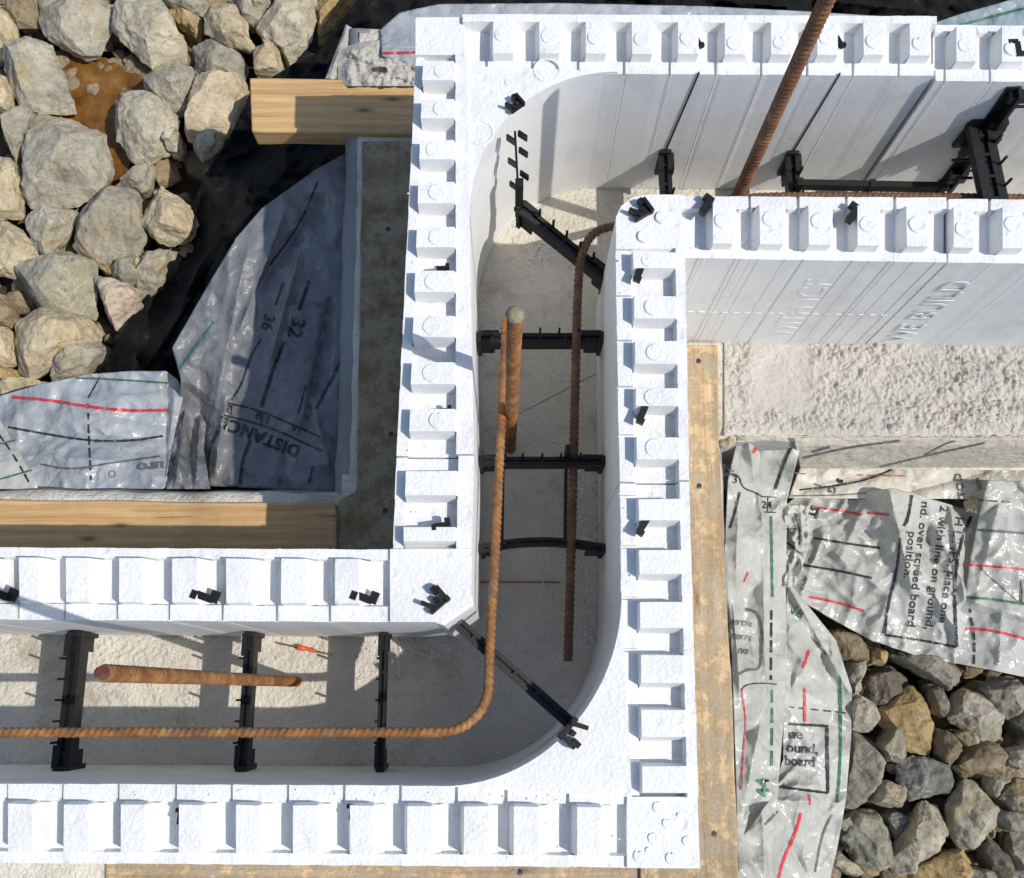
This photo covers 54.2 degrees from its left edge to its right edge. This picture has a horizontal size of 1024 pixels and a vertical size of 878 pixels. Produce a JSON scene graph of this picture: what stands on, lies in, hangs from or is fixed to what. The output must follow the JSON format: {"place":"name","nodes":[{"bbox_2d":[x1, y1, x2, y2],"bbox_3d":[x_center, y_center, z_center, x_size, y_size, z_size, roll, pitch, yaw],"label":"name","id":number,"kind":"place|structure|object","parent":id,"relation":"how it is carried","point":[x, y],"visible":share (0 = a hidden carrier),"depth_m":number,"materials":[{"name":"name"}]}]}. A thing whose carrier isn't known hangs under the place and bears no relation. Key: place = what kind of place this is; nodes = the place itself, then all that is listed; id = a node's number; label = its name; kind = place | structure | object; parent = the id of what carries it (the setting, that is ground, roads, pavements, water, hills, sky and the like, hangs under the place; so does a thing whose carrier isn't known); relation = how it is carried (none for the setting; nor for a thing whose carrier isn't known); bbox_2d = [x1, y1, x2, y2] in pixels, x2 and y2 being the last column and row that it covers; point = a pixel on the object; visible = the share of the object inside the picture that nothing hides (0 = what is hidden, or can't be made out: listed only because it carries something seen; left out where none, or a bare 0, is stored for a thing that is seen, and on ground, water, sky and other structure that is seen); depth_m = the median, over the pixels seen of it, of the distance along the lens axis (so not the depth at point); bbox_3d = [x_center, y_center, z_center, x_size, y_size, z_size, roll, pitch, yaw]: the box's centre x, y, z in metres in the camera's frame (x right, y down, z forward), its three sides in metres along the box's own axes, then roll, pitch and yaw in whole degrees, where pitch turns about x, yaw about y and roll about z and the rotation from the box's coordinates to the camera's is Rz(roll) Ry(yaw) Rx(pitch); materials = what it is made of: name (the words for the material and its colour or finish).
{"place":"outdoors","nodes":[
{"label":"outdoors","id":0,"kind":"place"},
{"bbox_2d":[0,0,1023,877],"bbox_3d":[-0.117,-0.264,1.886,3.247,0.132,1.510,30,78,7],"label":"gravel","id":1,"kind":"structure","parent":0,"point":[166,176],"depth_m":1.89,"materials":[{"name":"stone"}]},
{"bbox_2d":[0,74,15,112],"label":"rock","id":2,"kind":"object","parent":1,"relation":"on","point":[7,100],"visible":0.84,"depth_m":1.92,"materials":[{"name":"stone"}]},
{"bbox_2d":[0,326,16,367],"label":"rock","id":3,"kind":"object","parent":1,"relation":"on","point":[8,358],"visible":0.9,"depth_m":1.79,"materials":[{"name":"stone"}]},
{"bbox_2d":[0,7,19,66],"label":"rock","id":4,"kind":"object","parent":1,"relation":"on","point":[9,29],"visible":0.58,"depth_m":1.94,"materials":[{"name":"stone"}]},
{"bbox_2d":[0,294,20,328],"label":"rock","id":5,"kind":"object","parent":1,"relation":"on","point":[9,315],"visible":0.88,"depth_m":1.81,"materials":[{"name":"stone"}]},
{"bbox_2d":[0,156,25,220],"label":"rock","id":6,"kind":"object","parent":1,"relation":"on","point":[12,204],"visible":0.98,"depth_m":1.86,"materials":[{"name":"stone"}]},
{"bbox_2d":[0,105,37,162],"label":"rock","id":7,"kind":"object","parent":1,"relation":"on","point":[16,120],"visible":0.74,"depth_m":1.91,"materials":[{"name":"stone"}]},
{"bbox_2d":[0,219,38,279],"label":"rock","id":8,"kind":"object","parent":1,"relation":"on","point":[17,247],"visible":0.84,"depth_m":1.83,"materials":[{"name":"stone"}]},
{"bbox_2d":[5,0,39,35],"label":"rock","id":9,"kind":"object","parent":1,"relation":"on","point":[24,14],"visible":0.92,"depth_m":1.96,"materials":[{"name":"stone"}]},
{"bbox_2d":[0,377,47,395],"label":"rock","id":10,"kind":"object","parent":1,"relation":"on","point":[10,384],"visible":0.51,"depth_m":1.75,"materials":[{"name":"stone"}]},
{"bbox_2d":[2,36,76,115],"bbox_3d":[-0.926,-0.702,1.944,0.112,0.101,0.177,-21,77,-5],"label":"rock","id":11,"kind":"object","parent":1,"relation":"on","point":[36,76],"visible":1,"depth_m":1.92,"materials":[{"name":"stone"}]},
{"bbox_2d":[25,206,79,254],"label":"rock","id":12,"kind":"object","parent":1,"relation":"on","point":[50,229],"visible":0.93,"depth_m":1.84,"materials":[{"name":"stone"}]},
{"bbox_2d":[14,251,98,320],"bbox_3d":[-0.836,-0.286,1.839,0.158,0.101,0.141,0,76,0],"label":"rock","id":13,"kind":"object","parent":1,"relation":"on","point":[60,282],"visible":0.91,"depth_m":1.81,"materials":[{"name":"stone"}]},
{"bbox_2d":[14,307,102,379],"bbox_3d":[-0.840,-0.188,1.812,0.164,0.105,0.132,-32,78,-8],"label":"rock","id":14,"kind":"object","parent":1,"relation":"on","point":[44,336],"visible":0.91,"depth_m":1.77,"materials":[{"name":"stone"}]},
{"bbox_2d":[20,111,114,209],"bbox_3d":[-0.850,-0.533,1.896,0.171,0.110,0.210,0,76,0],"label":"rock","id":15,"kind":"object","parent":1,"relation":"on","point":[67,163],"visible":0.95,"depth_m":1.87,"materials":[{"name":"stone"}]},
{"bbox_2d":[38,0,113,62],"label":"rock","id":16,"kind":"object","parent":1,"relation":"on","point":[82,29],"visible":0.91,"depth_m":1.95,"materials":[{"name":"stone"}]},
{"bbox_2d":[50,341,104,380],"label":"rock","id":17,"kind":"object","parent":1,"relation":"on","point":[77,360],"visible":0.92,"depth_m":1.78,"materials":[{"name":"stone"}]},
{"bbox_2d":[59,51,143,185],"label":"soil","id":18,"kind":"structure","parent":1,"relation":"on","point":[97,111],"depth_m":1.98,"materials":[{"name":"soil"}]},
{"bbox_2d":[72,185,146,269],"bbox_3d":[-0.753,-0.400,1.865,0.141,0.101,0.172,0,76,0],"label":"rock","id":19,"kind":"object","parent":1,"relation":"on","point":[109,228],"visible":0.91,"depth_m":1.83,"materials":[{"name":"stone"}]},
{"bbox_2d":[94,276,143,332],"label":"rock","id":20,"kind":"object","parent":1,"relation":"on","point":[122,303],"visible":0.94,"depth_m":1.80,"materials":[{"name":"stone"}]},
{"bbox_2d":[113,254,137,287],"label":"rock","id":21,"kind":"object","parent":1,"relation":"on","point":[125,270],"visible":0.9,"depth_m":1.82,"materials":[{"name":"stone"}]},
{"bbox_2d":[117,163,155,200],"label":"rock","id":22,"kind":"object","parent":1,"relation":"on","point":[141,178],"visible":0.95,"depth_m":1.90,"materials":[{"name":"stone"}]},
{"bbox_2d":[114,90,180,165],"bbox_3d":[-0.706,-0.603,1.915,0.125,0.104,0.152,-38,79,-9],"label":"rock","id":23,"kind":"object","parent":1,"relation":"on","point":[144,119],"visible":0.98,"depth_m":1.88,"materials":[{"name":"stone"}]},
{"bbox_2d":[111,0,186,69],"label":"rock","id":24,"kind":"object","parent":1,"relation":"on","point":[149,34],"visible":0.95,"depth_m":1.94,"materials":[{"name":"stone"}]},
{"bbox_2d":[135,249,177,300],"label":"rock","id":25,"kind":"object","parent":1,"relation":"on","point":[151,268],"visible":0.91,"depth_m":1.84,"materials":[{"name":"stone"}]},
{"bbox_2d":[142,63,194,118],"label":"rock","id":26,"kind":"object","parent":1,"relation":"on","point":[169,85],"visible":0.77,"depth_m":1.91,"materials":[{"name":"stone"}]},
{"bbox_2d":[141,187,198,246],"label":"rock","id":27,"kind":"object","parent":1,"relation":"on","point":[169,219],"visible":1,"depth_m":1.85,"materials":[{"name":"stone"}]},
{"bbox_2d":[162,127,186,160],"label":"rock","id":28,"kind":"object","parent":1,"relation":"on","point":[175,145],"visible":1,"depth_m":1.90,"materials":[{"name":"stone"}]},
{"bbox_2d":[169,6,203,43],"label":"rock","id":29,"kind":"object","parent":1,"relation":"on","point":[190,26],"visible":0.78,"depth_m":1.98,"materials":[{"name":"stone"}]},
{"bbox_2d":[162,0,208,22],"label":"rock","id":30,"kind":"object","parent":29,"relation":"on","point":[200,8],"visible":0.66,"depth_m":1.97,"materials":[{"name":"stone"}]},
{"bbox_2d":[193,127,226,161],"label":"rock","id":31,"kind":"object","parent":1,"relation":"on","point":[209,143],"visible":0.98,"depth_m":1.89,"materials":[{"name":"stone"}]},
{"bbox_2d":[184,70,248,142],"bbox_3d":[-0.570,-0.646,1.933,0.115,0.097,0.173,0,76,0],"label":"rock","id":32,"kind":"object","parent":1,"relation":"on","point":[217,98],"visible":0.86,"depth_m":1.90,"materials":[{"name":"stone"}]},
{"bbox_2d":[192,38,248,80],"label":"rock","id":33,"kind":"object","parent":1,"relation":"on","point":[211,54],"visible":0.77,"depth_m":1.95,"materials":[{"name":"stone"}]},
{"bbox_2d":[203,3,254,53],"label":"rock","id":34,"kind":"object","parent":1,"relation":"on","point":[227,24],"visible":0.98,"depth_m":1.94,"materials":[{"name":"stone"}]},
{"bbox_2d":[233,0,262,33],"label":"rock","id":35,"kind":"object","parent":1,"relation":"on","point":[251,16],"visible":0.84,"depth_m":1.96,"materials":[{"name":"stone"}]},
{"bbox_2d":[253,41,282,77],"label":"rock","id":36,"kind":"object","parent":1,"relation":"on","point":[267,62],"visible":0.96,"depth_m":1.92,"materials":[{"name":"stone"}]},
{"bbox_2d":[255,0,317,57],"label":"rock","id":37,"kind":"object","parent":1,"relation":"on","point":[281,24],"visible":0.91,"depth_m":1.95,"materials":[{"name":"stone"}]},
{"bbox_2d":[280,40,306,66],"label":"rock","id":38,"kind":"object","parent":1,"relation":"on","point":[290,52],"visible":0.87,"depth_m":1.95,"materials":[{"name":"stone"}]},
{"bbox_2d":[315,0,356,46],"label":"rock","id":39,"kind":"object","parent":1,"relation":"on","point":[330,15],"visible":0.93,"depth_m":1.99,"materials":[{"name":"stone"}]},
{"bbox_2d":[0,28,1023,877],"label":"footing","id":40,"kind":"object","parent":1,"relation":"on","point":[338,688],"visible":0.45,"depth_m":1.41,"materials":[{"name":"concrete"}]},
{"bbox_2d":[0,421,37,488],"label":"fabric flap","id":41,"kind":"object","parent":40,"relation":"on","point":[15,472],"visible":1,"depth_m":1.51,"materials":[{"name":"grey"}]},
{"bbox_2d":[0,371,182,488],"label":"footing fabric","id":42,"kind":"object","parent":40,"relation":"attached to","point":[113,430],"visible":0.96,"depth_m":1.60,"materials":[{"name":"grey"}]},
{"bbox_2d":[166,410,209,488],"bbox_3d":[-0.523,-0.005,1.594,0.065,0.114,0.216,-16,76,-4],"label":"bunched fabric","id":43,"kind":"object","parent":42,"relation":"on","point":[187,469],"visible":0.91,"depth_m":1.58,"materials":[{"name":"grey fabric"}]},
{"bbox_2d":[0,500,337,548],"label":"form board","id":44,"kind":"object","parent":40,"relation":"on","point":[100,524],"visible":0.51,"depth_m":1.44,"materials":[{"name":"brown wood"}]},
{"bbox_2d":[94,664,301,686],"bbox_3d":[-0.300,0.258,1.074,0.014,0.700,0.016,0,76,0],"label":"rebar dowel","id":45,"kind":"object","parent":40,"relation":"on","point":[111,673],"visible":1,"depth_m":0.90,"materials":[{"name":"metal"}]},
{"bbox_2d":[99,50,344,384],"bbox_3d":[-0.493,-0.372,1.789,0.296,0.227,0.749,29,77,7],"label":"geotextile","id":46,"kind":"object","parent":40,"relation":"on","point":[247,178],"visible":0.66,"depth_m":1.79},
{"bbox_2d":[294,0,1007,75],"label":"geotextile","id":47,"kind":"object","parent":46,"relation":"on","point":[373,14],"visible":0.27,"depth_m":1.79,"materials":[{"name":"fabric"}]},
{"bbox_2d":[172,154,345,490],"bbox_3d":[-0.404,-0.191,1.624,0.283,0.109,0.574,0,76,0],"label":"footing fabric","id":48,"kind":"object","parent":40,"relation":"attached to","point":[256,349],"visible":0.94,"depth_m":1.59,"materials":[{"name":"grey fabric"}]},
{"bbox_2d":[250,78,413,144],"bbox_3d":[-0.270,-0.530,1.625,0.311,0.040,0.103,0,76,0],"label":"lumber brace","id":49,"kind":"object","parent":40,"relation":"on","point":[313,111],"visible":0.76,"depth_m":1.61,"materials":[{"name":"brown wood"}]},
{"bbox_2d":[325,24,350,78],"bbox_3d":[-0.270,-0.637,1.652,0.045,0.042,0.121,12,76,3],"label":"frayed fabric","id":50,"kind":"object","parent":40,"relation":"on","point":[332,72],"visible":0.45,"depth_m":1.64,"materials":[{"name":"fabric"}]},
{"bbox_2d":[0,456,699,867],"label":"insulating form","id":51,"kind":"object","parent":40,"relation":"on","point":[590,760],"visible":0.99,"depth_m":1.11,"materials":[{"name":"white plastic"}]},
{"bbox_2d":[0,316,506,737],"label":"bent rebar","id":52,"kind":"object","parent":51,"relation":"attached to","point":[472,719],"visible":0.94,"depth_m":1.14,"materials":[{"name":"metal"}]},
{"bbox_2d":[106,863,638,877],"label":"form board","id":53,"kind":"object","parent":40,"relation":"on","point":[128,870],"visible":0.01,"depth_m":1.33,"materials":[{"name":"brown wood"}]},
{"bbox_2d":[338,141,411,549],"bbox_3d":[-0.178,-0.147,1.531,0.149,0.035,0.671,0,76,0],"label":"form board","id":54,"kind":"object","parent":40,"relation":"on","point":[366,509],"visible":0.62,"depth_m":1.51,"materials":[{"name":"concrete"}]},
{"bbox_2d":[338,40,415,85],"bbox_3d":[-0.218,-0.608,1.627,0.134,0.041,0.099,0,76,0],"label":"concrete lump","id":55,"kind":"object","parent":40,"relation":"on","point":[358,62],"visible":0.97,"depth_m":1.61,"materials":[{"name":"concrete"}]},
{"bbox_2d":[53,95,846,858],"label":"foam crumbs","id":56,"kind":"object","parent":40,"relation":"on","point":[545,251],"visible":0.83,"depth_m":1.42,"materials":[{"name":"plastic"}]},
{"bbox_2d":[505,306,523,452],"bbox_3d":[0.000,-0.053,1.241,0.019,0.532,0.032,29,78,7],"label":"rebar dowel","id":57,"kind":"object","parent":40,"relation":"on","point":[514,318],"visible":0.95,"depth_m":1.14,"materials":[{"name":"metal"}]},
{"bbox_2d":[380,3,871,63],"bbox_3d":[0.207,-0.700,1.671,0.852,0.080,0.122,-7,76,-2],"label":"top fabric","id":58,"kind":"object","parent":40,"relation":"on","point":[398,34],"visible":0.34,"depth_m":1.66,"materials":[{"name":"grey"}]},
{"bbox_2d":[396,14,946,539],"bbox_3d":[0.209,-0.195,1.366,0.688,0.318,0.663,0,76,0],"label":"insulating form","id":59,"kind":"object","parent":40,"relation":"on","point":[518,116],"visible":0.97,"depth_m":1.29,"materials":[{"name":"white plastic"}]},
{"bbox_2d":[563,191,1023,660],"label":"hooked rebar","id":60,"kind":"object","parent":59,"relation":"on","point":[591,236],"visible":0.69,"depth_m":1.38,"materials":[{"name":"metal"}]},
{"bbox_2d":[793,177,948,192],"bbox_3d":[0.521,-0.362,1.471,0.217,0.060,0.012,1,76,0],"label":"bar support","id":61,"kind":"object","parent":59,"relation":"attached to","point":[870,185],"visible":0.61,"depth_m":1.44,"materials":[{"name":"black plastic"}]},
{"bbox_2d":[639,345,738,877],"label":"form board","id":62,"kind":"object","parent":40,"relation":"on","point":[717,825],"visible":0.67,"depth_m":1.40,"materials":[{"name":"brown wood"}]},
{"bbox_2d":[723,442,799,877],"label":"footing fabric","id":63,"kind":"object","parent":40,"relation":"hanging from","point":[758,485],"visible":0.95,"depth_m":1.50,"materials":[{"name":"grey"}]},
{"bbox_2d":[731,0,835,195],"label":"rebar dowel","id":64,"kind":"object","parent":40,"relation":"on","point":[816,22],"visible":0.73,"depth_m":1.13,"materials":[{"name":"metal"}]},
{"bbox_2d":[724,342,1023,436],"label":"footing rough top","id":65,"kind":"object","parent":40,"relation":"on","point":[813,389],"visible":0.96,"depth_m":1.50,"materials":[{"name":"concrete"}]},
{"bbox_2d":[788,468,1023,498],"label":"folded fabric","id":66,"kind":"object","parent":40,"relation":"on","point":[840,483],"visible":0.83,"depth_m":1.60,"materials":[{"name":"grey"}]},
{"bbox_2d":[794,438,1023,469],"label":"footing side fabric","id":67,"kind":"object","parent":40,"relation":"attached to","point":[941,453],"visible":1,"depth_m":1.52,"materials":[{"name":"grey"}]},
{"bbox_2d":[859,25,1023,345],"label":"insulating form","id":68,"kind":"object","parent":40,"relation":"on","point":[960,129],"visible":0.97,"depth_m":1.35,"materials":[{"name":"white plastic"}]},
{"bbox_2d":[936,0,1023,25],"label":"corner sheeting","id":69,"kind":"object","parent":40,"relation":"on","point":[1009,12],"visible":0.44,"depth_m":1.72,"materials":[{"name":"white"}]},
{"bbox_2d":[744,587,851,877],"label":"twisted fabric","id":70,"kind":"object","parent":1,"relation":"on","point":[797,835],"visible":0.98,"depth_m":1.53,"materials":[{"name":"grey"}]},
{"bbox_2d":[833,852,863,875],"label":"rock","id":71,"kind":"object","parent":1,"relation":"on","point":[844,864],"visible":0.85,"depth_m":1.52,"materials":[{"name":"stone"}]},
{"bbox_2d":[828,628,869,662],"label":"rock","id":72,"kind":"object","parent":1,"relation":"on","point":[852,647],"visible":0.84,"depth_m":1.60,"materials":[{"name":"stone"}]},
{"bbox_2d":[844,659,866,693],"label":"rock","id":73,"kind":"object","parent":1,"relation":"on","point":[855,671],"visible":0.7,"depth_m":1.59,"materials":[{"name":"stone"}]},
{"bbox_2d":[850,691,880,732],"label":"rock","id":74,"kind":"object","parent":1,"relation":"on","point":[865,716],"visible":0.89,"depth_m":1.58,"materials":[{"name":"stone"}]},
{"bbox_2d":[844,731,886,810],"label":"rock","id":75,"kind":"object","parent":1,"relation":"on","point":[867,762],"visible":0.9,"depth_m":1.56,"materials":[{"name":"stone"}]},
{"bbox_2d":[839,808,897,871],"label":"rock","id":76,"kind":"object","parent":1,"relation":"on","point":[865,839],"visible":0.91,"depth_m":1.54,"materials":[{"name":"stone"}]},
{"bbox_2d":[859,663,908,706],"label":"rock","id":77,"kind":"object","parent":1,"relation":"on","point":[886,684],"visible":0.69,"depth_m":1.62,"materials":[{"name":"stone"}]},
{"bbox_2d":[868,780,906,807],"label":"rock","id":78,"kind":"object","parent":1,"relation":"on","point":[888,794],"visible":0.77,"depth_m":1.55,"materials":[{"name":"stone"}]},
{"bbox_2d":[873,728,906,762],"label":"rock","id":79,"kind":"object","parent":1,"relation":"on","point":[890,744],"visible":0.98,"depth_m":1.57,"materials":[{"name":"stone"}]},
{"bbox_2d":[879,808,909,838],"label":"rock","id":80,"kind":"object","parent":1,"relation":"on","point":[895,822],"visible":0.97,"depth_m":1.56,"materials":[{"name":"stone"}]},
{"bbox_2d":[877,685,933,755],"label":"rock","id":81,"kind":"object","parent":1,"relation":"on","point":[906,711],"visible":0.93,"depth_m":1.58,"materials":[{"name":"stone"}]},
{"bbox_2d":[891,800,948,875],"bbox_3d":[0.635,0.626,1.561,0.062,0.087,0.125,38,79,9],"label":"rock","id":82,"kind":"object","parent":1,"relation":"on","point":[920,839],"visible":0.98,"depth_m":1.54,"materials":[{"name":"stone"}]},
{"bbox_2d":[894,755,953,800],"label":"rock","id":83,"kind":"object","parent":1,"relation":"on","point":[918,777],"visible":0.93,"depth_m":1.56,"materials":[{"name":"stone"}]},
{"bbox_2d":[888,654,961,690],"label":"rock","id":84,"kind":"object","parent":1,"relation":"on","point":[940,672],"visible":1,"depth_m":1.59,"materials":[{"name":"stone"}]},
{"bbox_2d":[789,488,978,663],"bbox_3d":[0.589,0.203,1.575,0.333,0.124,0.249,10,76,3],"label":"instruction sheet","id":85,"kind":"object","parent":84,"relation":"on","point":[889,567],"visible":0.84,"depth_m":1.59,"materials":[{"name":"white fabric"}]},
{"bbox_2d":[784,503,812,587],"bbox_3d":[0.449,0.167,1.568,0.051,0.038,0.131,0,76,0],"label":"crumpled fabric","id":86,"kind":"object","parent":85,"relation":"on","point":[799,530],"visible":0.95,"depth_m":1.57,"materials":[{"name":"grey"}]},
{"bbox_2d":[921,683,949,717],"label":"rock","id":87,"kind":"object","parent":1,"relation":"on","point":[936,699],"visible":0.98,"depth_m":1.59,"materials":[{"name":"stone"}]},
{"bbox_2d":[907,848,973,877],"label":"rock","id":88,"kind":"object","parent":1,"relation":"on","point":[950,863],"visible":0.93,"depth_m":1.53,"materials":[{"name":"stone"}]},
{"bbox_2d":[930,727,962,765],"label":"rock","id":89,"kind":"object","parent":1,"relation":"on","point":[946,746],"visible":0.84,"depth_m":1.57,"materials":[{"name":"stone"}]},
{"bbox_2d":[942,778,999,851],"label":"rock","id":90,"kind":"object","parent":1,"relation":"on","point":[971,809],"visible":1,"depth_m":1.54,"materials":[{"name":"stone"}]},
{"bbox_2d":[946,688,1004,741],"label":"rock","id":91,"kind":"object","parent":1,"relation":"on","point":[980,716],"visible":0.96,"depth_m":1.59,"materials":[{"name":"stone"}]},
{"bbox_2d":[950,740,1008,778],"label":"rock","id":92,"kind":"object","parent":1,"relation":"on","point":[979,760],"visible":0.95,"depth_m":1.57,"materials":[{"name":"stone"}]},
{"bbox_2d":[952,480,1023,676],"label":"pale fabric","id":93,"kind":"object","parent":1,"relation":"on","point":[992,636],"visible":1,"depth_m":1.58,"materials":[{"name":"grey"}]},
{"bbox_2d":[976,775,1010,797],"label":"rock","id":94,"kind":"object","parent":1,"relation":"on","point":[992,785],"visible":0.91,"depth_m":1.56,"materials":[{"name":"stone"}]},
{"bbox_2d":[972,834,1014,877],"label":"rock","id":95,"kind":"object","parent":1,"relation":"on","point":[989,853],"visible":0.86,"depth_m":1.53,"materials":[{"name":"stone"}]},
{"bbox_2d":[976,676,1023,719],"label":"rock","id":96,"kind":"object","parent":1,"relation":"on","point":[1004,695],"visible":0.94,"depth_m":1.59,"materials":[{"name":"stone"}]},
{"bbox_2d":[990,777,1023,812],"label":"rock","id":97,"kind":"object","parent":1,"relation":"on","point":[1010,797],"visible":0.9,"depth_m":1.56,"materials":[{"name":"stone"}]},
{"bbox_2d":[996,810,1023,832],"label":"rock","id":98,"kind":"object","parent":1,"relation":"on","point":[1011,821],"visible":0.78,"depth_m":1.54,"materials":[{"name":"stone"}]},
{"bbox_2d":[998,831,1023,877],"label":"rock","id":99,"kind":"object","parent":1,"relation":"on","point":[1011,844],"visible":0.63,"depth_m":1.54,"materials":[{"name":"stone"}]},
{"bbox_2d":[1002,710,1023,744],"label":"rock","id":100,"kind":"object","parent":1,"relation":"on","point":[1013,727],"visible":0.56,"depth_m":1.61,"materials":[{"name":"stone"}]},
{"bbox_2d":[1002,743,1023,769],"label":"rock","id":101,"kind":"object","parent":1,"relation":"on","point":[1015,753],"visible":0.74,"depth_m":1.57,"materials":[{"name":"stone"}]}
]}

